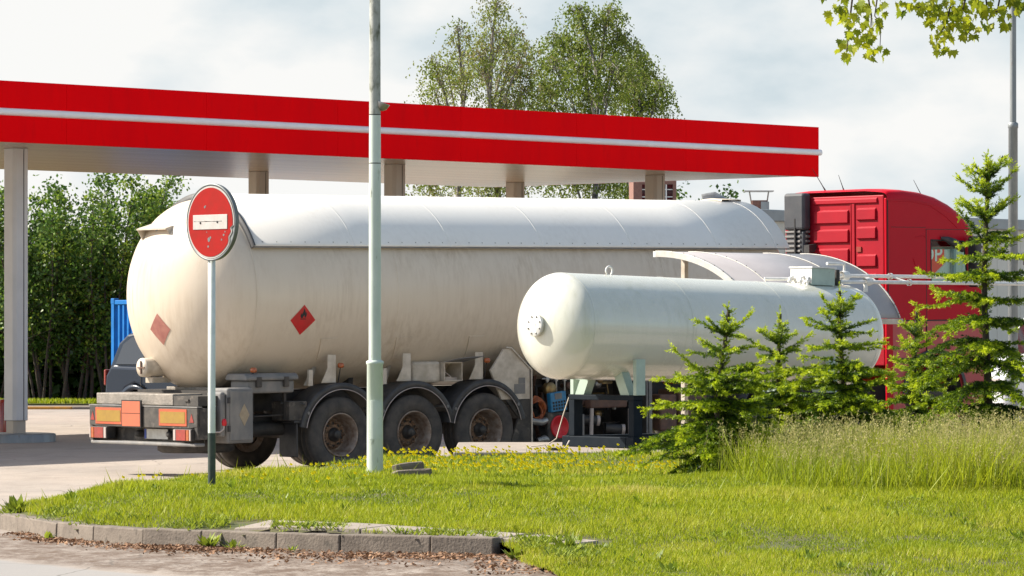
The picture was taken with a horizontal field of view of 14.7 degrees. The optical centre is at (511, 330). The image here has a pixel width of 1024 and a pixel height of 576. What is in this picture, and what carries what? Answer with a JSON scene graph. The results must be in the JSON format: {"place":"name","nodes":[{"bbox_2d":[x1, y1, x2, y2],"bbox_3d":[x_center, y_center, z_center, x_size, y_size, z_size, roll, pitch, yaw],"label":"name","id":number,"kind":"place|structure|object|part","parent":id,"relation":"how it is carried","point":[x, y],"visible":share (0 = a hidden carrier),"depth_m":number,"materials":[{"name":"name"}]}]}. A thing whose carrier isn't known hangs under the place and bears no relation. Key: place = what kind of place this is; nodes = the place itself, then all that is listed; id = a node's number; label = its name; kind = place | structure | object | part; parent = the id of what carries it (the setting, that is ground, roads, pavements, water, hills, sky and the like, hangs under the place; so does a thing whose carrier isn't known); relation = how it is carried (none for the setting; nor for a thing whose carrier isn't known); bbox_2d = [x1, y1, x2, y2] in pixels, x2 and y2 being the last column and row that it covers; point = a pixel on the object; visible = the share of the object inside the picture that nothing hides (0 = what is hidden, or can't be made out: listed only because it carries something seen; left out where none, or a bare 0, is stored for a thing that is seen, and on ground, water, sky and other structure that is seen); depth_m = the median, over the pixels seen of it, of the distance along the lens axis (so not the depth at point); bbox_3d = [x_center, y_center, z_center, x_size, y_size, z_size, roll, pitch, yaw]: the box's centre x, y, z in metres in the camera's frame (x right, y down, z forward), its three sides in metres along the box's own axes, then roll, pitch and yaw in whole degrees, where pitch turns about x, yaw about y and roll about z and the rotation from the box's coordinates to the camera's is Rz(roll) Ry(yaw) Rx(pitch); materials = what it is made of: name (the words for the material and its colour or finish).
{"place":"outdoors","nodes":[
{"label":"outdoors","id":0,"kind":"place"},
{"bbox_2d":[0,397,96,404],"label":"verge","id":1,"kind":"structure","parent":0,"point":[57,404],"depth_m":92.00,"materials":[{"name":"green plant"}]},
{"bbox_2d":[0,189,55,398],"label":"tree","id":2,"kind":"object","parent":1,"relation":"on","point":[35,203],"visible":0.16,"depth_m":96.83,"materials":[{"name":"green plant"}]},
{"bbox_2d":[0,174,96,398],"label":"tree","id":3,"kind":"object","parent":1,"relation":"on","point":[50,223],"visible":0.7,"depth_m":94.46,"materials":[{"name":"green plant"}]},
{"bbox_2d":[0,194,131,398],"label":"tree","id":4,"kind":"object","parent":1,"relation":"on","point":[86,358],"visible":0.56,"depth_m":95.10,"materials":[{"name":"green plant"}]},
{"bbox_2d":[0,225,135,398],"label":"wood","id":5,"kind":"object","parent":1,"relation":"on","point":[74,376],"visible":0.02,"depth_m":98.83,"materials":[{"name":"green plant"}]},
{"bbox_2d":[32,173,191,392],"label":"tree","id":6,"kind":"object","parent":1,"relation":"on","point":[123,247],"visible":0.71,"depth_m":94.35,"materials":[{"name":"green plant"}]},
{"bbox_2d":[112,176,178,295],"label":"tree","id":7,"kind":"object","parent":1,"relation":"on","point":[147,204],"visible":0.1,"depth_m":95.25,"materials":[{"name":"green plant"}]},
{"bbox_2d":[404,16,502,196],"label":"birch tree","id":8,"kind":"object","parent":1,"relation":"on","point":[435,73],"visible":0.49,"depth_m":100.63,"materials":[{"name":"green plant"}]},
{"bbox_2d":[439,0,566,197],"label":"birch tree","id":9,"kind":"object","parent":1,"relation":"on","point":[487,66],"visible":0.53,"depth_m":99.61,"materials":[{"name":"green plant"}]},
{"bbox_2d":[520,0,651,198],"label":"birch tree","id":10,"kind":"object","parent":1,"relation":"on","point":[585,67],"visible":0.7,"depth_m":102.82,"materials":[{"name":"green plant"}]},
{"bbox_2d":[583,41,684,198],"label":"birch tree","id":11,"kind":"object","parent":1,"relation":"on","point":[646,103],"visible":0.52,"depth_m":105.91,"materials":[{"name":"green plant"}]},
{"bbox_2d":[0,409,1021,575],"bbox_3d":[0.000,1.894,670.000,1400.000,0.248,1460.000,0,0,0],"label":"pavement","id":12,"kind":"structure","parent":0,"point":[73,457],"depth_m":33.06,"materials":[{"name":"grey concrete"}]},
{"bbox_2d":[0,399,5,431],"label":"red bollard","id":13,"kind":"object","parent":12,"relation":"on","point":[2,425],"visible":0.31,"depth_m":69.91,"materials":[{"name":"red metal"}]},
{"bbox_2d":[28,405,98,408],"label":"kerb","id":14,"kind":"structure","parent":12,"relation":"on","point":[58,406],"depth_m":90.61,"materials":[{"name":"concrete"}]},
{"bbox_2d":[111,298,132,364],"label":"shipping container","id":15,"kind":"object","parent":12,"relation":"on","point":[121,330],"visible":0.09,"depth_m":88.17,"materials":[{"name":"blue metal"}]},
{"bbox_2d":[104,333,176,404],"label":"parked car","id":16,"kind":"object","parent":12,"relation":"on","point":[121,374],"visible":0.08,"depth_m":75.68,"materials":[{"name":"grey paint"}]},
{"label":"window","id":17,"kind":"part","parent":16,"relation":"part of","materials":[{"name":"grey glass"}]},
{"bbox_2d":[196,533,220,546],"bbox_3d":[-2.490,1.732,32.605,0.235,0.175,0.243,0,0,42],"label":"weed plant","id":18,"kind":"object","parent":12,"relation":"on","point":[210,541],"visible":0.81,"depth_m":32.58,"materials":[{"name":"green plant"}]},
{"bbox_2d":[222,539,244,547],"bbox_3d":[-2.279,1.757,32.416,0.220,0.118,0.172,0,0,0],"label":"weed plant","id":19,"kind":"object","parent":12,"relation":"on","point":[232,543],"visible":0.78,"depth_m":32.39,"materials":[{"name":"green plant"}]},
{"bbox_2d":[0,509,499,555],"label":"kerb","id":20,"kind":"structure","parent":12,"relation":"on","point":[325,542],"depth_m":32.35,"materials":[{"name":"concrete"}]},
{"bbox_2d":[2,531,555,575],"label":"leaf litter","id":21,"kind":"object","parent":12,"relation":"on","point":[349,555],"visible":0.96,"depth_m":31.36,"materials":[{"name":"brown plant"}]},
{"bbox_2d":[44,531,56,537],"bbox_3d":[-4.021,1.782,34.360,0.135,0.114,0.144,0,0,40],"label":"weed plant","id":22,"kind":"object","parent":21,"relation":"on","point":[47,534],"visible":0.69,"depth_m":34.32,"materials":[{"name":"green plant"}]},
{"bbox_2d":[285,545,296,551],"bbox_3d":[-1.780,1.768,32.019,0.102,0.087,0.101,0,0,-31],"label":"weed plant","id":23,"kind":"object","parent":12,"relation":"on","point":[292,548],"visible":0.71,"depth_m":32.01,"materials":[{"name":"green plant"}]},
{"bbox_2d":[0,80,822,442],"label":"station canopy","id":24,"kind":"object","parent":12,"relation":"on","point":[258,142],"visible":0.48,"depth_m":71.96,"materials":[{"name":"red metal"}]},
{"bbox_2d":[89,193,788,468],"bbox_3d":[-0.766,-0.021,57.020,11.135,3.875,2.715,-1,0,-40],"label":"tanker trailer","id":25,"kind":"object","parent":12,"relation":"on","point":[460,276],"visible":0.78,"depth_m":54.79,"materials":[{"name":"metal"}]},
{"bbox_2d":[501,544,520,559],"bbox_3d":[0.029,1.715,30.615,0.215,0.158,0.171,0,0,-8],"label":"weed plant","id":26,"kind":"object","parent":12,"relation":"on","point":[516,553],"visible":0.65,"depth_m":30.60,"materials":[{"name":"green plant"}]},
{"bbox_2d":[629,181,675,199],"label":"brick tower","id":27,"kind":"structure","parent":12,"relation":"on","point":[636,190],"depth_m":92.02,"materials":[{"name":"red brick"}]},
{"bbox_2d":[642,184,672,199],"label":"window","id":28,"kind":"structure","parent":27,"relation":"in","point":[668,188],"depth_m":92.10,"materials":[{"name":"white glass"}]},
{"bbox_2d":[676,180,744,199],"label":"tree","id":29,"kind":"object","parent":12,"relation":"on","point":[730,193],"visible":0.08,"depth_m":103.80,"materials":[{"name":"green plant"}]},
{"bbox_2d":[435,209,1023,385],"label":"warehouse","id":30,"kind":"structure","parent":12,"relation":"on","point":[778,218],"depth_m":92.01,"materials":[{"name":"metal"}]},
{"bbox_2d":[701,192,727,199],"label":"roof vent pipe","id":31,"kind":"object","parent":30,"relation":"attached to","point":[713,195],"visible":0.12,"depth_m":87.85,"materials":[{"name":"metal"}]},
{"bbox_2d":[743,190,773,208],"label":"chimney","id":32,"kind":"object","parent":30,"relation":"on","point":[762,204],"visible":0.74,"depth_m":86.80,"materials":[{"name":"metal"}]},
{"bbox_2d":[653,250,902,429],"bbox_3d":[3.696,0.345,54.892,2.936,2.910,1.980,0,0,-42],"label":"pump shelter","id":33,"kind":"object","parent":12,"relation":"on","point":[759,267],"visible":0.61,"depth_m":54.88,"materials":[{"name":"beige paint"}]},
{"bbox_2d":[652,170,983,432],"bbox_3d":[4.641,-0.344,61.423,5.654,4.387,2.760,-1,0,-40],"label":"truck tractor","id":34,"kind":"object","parent":12,"relation":"on","point":[885,231],"visible":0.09,"depth_m":61.50,"materials":[{"name":"red metal"}]},
{"bbox_2d":[932,249,945,272],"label":"stop sign","id":35,"kind":"object","parent":12,"relation":"on","point":[937,254],"visible":0.2,"depth_m":69.99,"materials":[{"name":"red metal"}]},
{"bbox_2d":[991,325,1023,422],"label":"white van","id":36,"kind":"object","parent":12,"relation":"on","point":[1020,346],"visible":0.07,"depth_m":72.84,"materials":[{"name":"white metal"}]},
{"bbox_2d":[1008,6,1023,418],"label":"lamp post","id":37,"kind":"object","parent":12,"relation":"on","point":[1013,188],"visible":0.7,"depth_m":57.95,"materials":[{"name":"grey metal"}]},
{"bbox_2d":[0,0,1023,255],"label":"sky","id":38,"kind":"structure","parent":0,"point":[899,120],"materials":[{"name":"white"}]},
{"bbox_2d":[0,448,1023,575],"bbox_3d":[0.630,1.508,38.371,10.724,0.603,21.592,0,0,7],"label":"lawn grass","id":39,"kind":"structure","parent":0,"point":[801,510],"depth_m":34.09,"materials":[{"name":"green plant"}]},
{"bbox_2d":[0,494,30,511],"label":"weed plant","id":40,"kind":"object","parent":39,"relation":"on","point":[12,504],"visible":0.82,"depth_m":36.96,"materials":[{"name":"green plant"}]},
{"bbox_2d":[186,183,238,484],"bbox_3d":[-2.820,0.056,37.454,0.104,2.895,0.732,0,0,-44],"label":"no entry sign","id":41,"kind":"object","parent":39,"relation":"on","point":[212,222],"visible":0.99,"depth_m":37.47,"materials":[{"name":"red metal"}]},
{"bbox_2d":[0,497,615,557],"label":"weeds","id":42,"kind":"object","parent":39,"relation":"on","point":[217,521],"visible":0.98,"depth_m":32.31,"materials":[{"name":"green plant"}]},
{"bbox_2d":[366,0,389,474],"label":"lamp post","id":43,"kind":"object","parent":39,"relation":"on","point":[375,362],"visible":0.94,"depth_m":39.95,"materials":[{"name":"metal"}]},
{"bbox_2d":[370,401,381,438],"bbox_3d":[-1.368,0.900,39.932,0.128,0.390,0.040,0,0,-14],"label":"access door","id":44,"kind":"structure","parent":43,"relation":"in","point":[375,406],"depth_m":39.91,"materials":[{"name":"paint"}]},
{"bbox_2d":[392,461,423,470],"bbox_3d":[-1.061,1.452,40.702,0.357,0.219,0.117,0,0,-14],"label":"broken concrete","id":45,"kind":"object","parent":39,"relation":"on","point":[412,465],"visible":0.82,"depth_m":40.65,"materials":[{"name":"grey concrete"}]},
{"bbox_2d":[122,442,694,486],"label":"dandelions","id":46,"kind":"object","parent":39,"relation":"on","point":[520,467],"visible":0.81,"depth_m":44.76,"materials":[{"name":"yellow plant"}]},
{"bbox_2d":[393,468,431,475],"bbox_3d":[-0.998,1.450,39.504,0.412,0.157,0.095,0,0,-4],"label":"broken concrete","id":47,"kind":"object","parent":39,"relation":"on","point":[426,471],"visible":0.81,"depth_m":39.46,"materials":[{"name":"grey concrete"}]},
{"bbox_2d":[235,520,597,545],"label":"paving path","id":48,"kind":"structure","parent":39,"relation":"on","point":[339,528],"depth_m":32.21,"materials":[{"name":"grey concrete"}]},
{"bbox_2d":[546,535,587,556],"bbox_3d":[0.415,1.649,30.072,0.350,0.193,0.352,0,0,0],"label":"weed plant","id":49,"kind":"object","parent":39,"relation":"on","point":[571,541],"visible":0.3,"depth_m":30.01,"materials":[{"name":"green plant"}]},
{"bbox_2d":[453,442,695,457],"bbox_3d":[4.340,1.740,50.450,10.120,0.520,4.300,0,0,0],"label":"concrete apron","id":50,"kind":"object","parent":39,"relation":"on","point":[520,447],"visible":0.1,"depth_m":49.74,"materials":[{"name":"beige concrete"}]},
{"bbox_2d":[530,440,569,450],"bbox_3d":[0.470,1.417,48.901,0.522,0.126,0.113,0,0,-11],"label":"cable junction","id":51,"kind":"object","parent":50,"relation":"on","point":[555,449],"visible":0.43,"depth_m":48.89,"materials":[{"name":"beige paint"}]},
{"bbox_2d":[517,266,882,447],"bbox_3d":[2.453,0.312,51.440,5.980,2.329,1.441,0,0,-42],"label":"gas tank","id":52,"kind":"object","parent":50,"relation":"on","point":[582,333],"visible":0.74,"depth_m":50.14,"materials":[{"name":"white metal"}]},
{"bbox_2d":[826,262,1023,291],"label":"gas pipes","id":53,"kind":"object","parent":52,"relation":"attached to","point":[867,280],"visible":0.76,"depth_m":53.78,"materials":[{"name":"grey metal"}]},
{"bbox_2d":[611,300,801,474],"bbox_3d":[2.063,0.888,40.693,2.085,2.406,1.827,0,0,0],"label":"spruce tree","id":54,"kind":"object","parent":39,"relation":"on","point":[718,382],"visible":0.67,"depth_m":40.59,"materials":[{"name":"green plant"}]},
{"bbox_2d":[721,305,836,447],"bbox_3d":[2.952,0.841,42.608,1.745,2.260,1.666,0,0,0],"label":"spruce tree","id":55,"kind":"object","parent":39,"relation":"on","point":[778,339],"visible":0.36,"depth_m":42.47,"materials":[{"name":"green plant"}]},
{"bbox_2d":[662,406,1023,494],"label":"meadow grass","id":56,"kind":"structure","parent":39,"relation":"on","point":[990,457],"depth_m":37.18,"materials":[{"name":"green plant"}]},
{"bbox_2d":[774,282,921,448],"bbox_3d":[3.512,0.856,42.026,1.803,2.776,1.811,0,0,0],"label":"spruce tree","id":57,"kind":"object","parent":39,"relation":"on","point":[850,399],"visible":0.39,"depth_m":41.88,"materials":[{"name":"green plant"}]},
{"bbox_2d":[870,303,962,437],"bbox_3d":[4.507,0.844,44.623,1.361,2.351,1.619,0,0,26],"label":"spruce tree","id":58,"kind":"object","parent":39,"relation":"on","point":[914,330],"visible":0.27,"depth_m":44.55,"materials":[{"name":"green plant"}]},
{"bbox_2d":[821,0,1023,65],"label":"maple tree","id":59,"kind":"object","parent":39,"relation":"on","point":[933,12],"visible":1,"depth_m":37.89,"materials":[{"name":"green plant"}]},
{"bbox_2d":[899,149,1023,439],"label":"spruce tree","id":60,"kind":"object","parent":39,"relation":"on","point":[985,350],"visible":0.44,"depth_m":43.24,"materials":[{"name":"green plant"}]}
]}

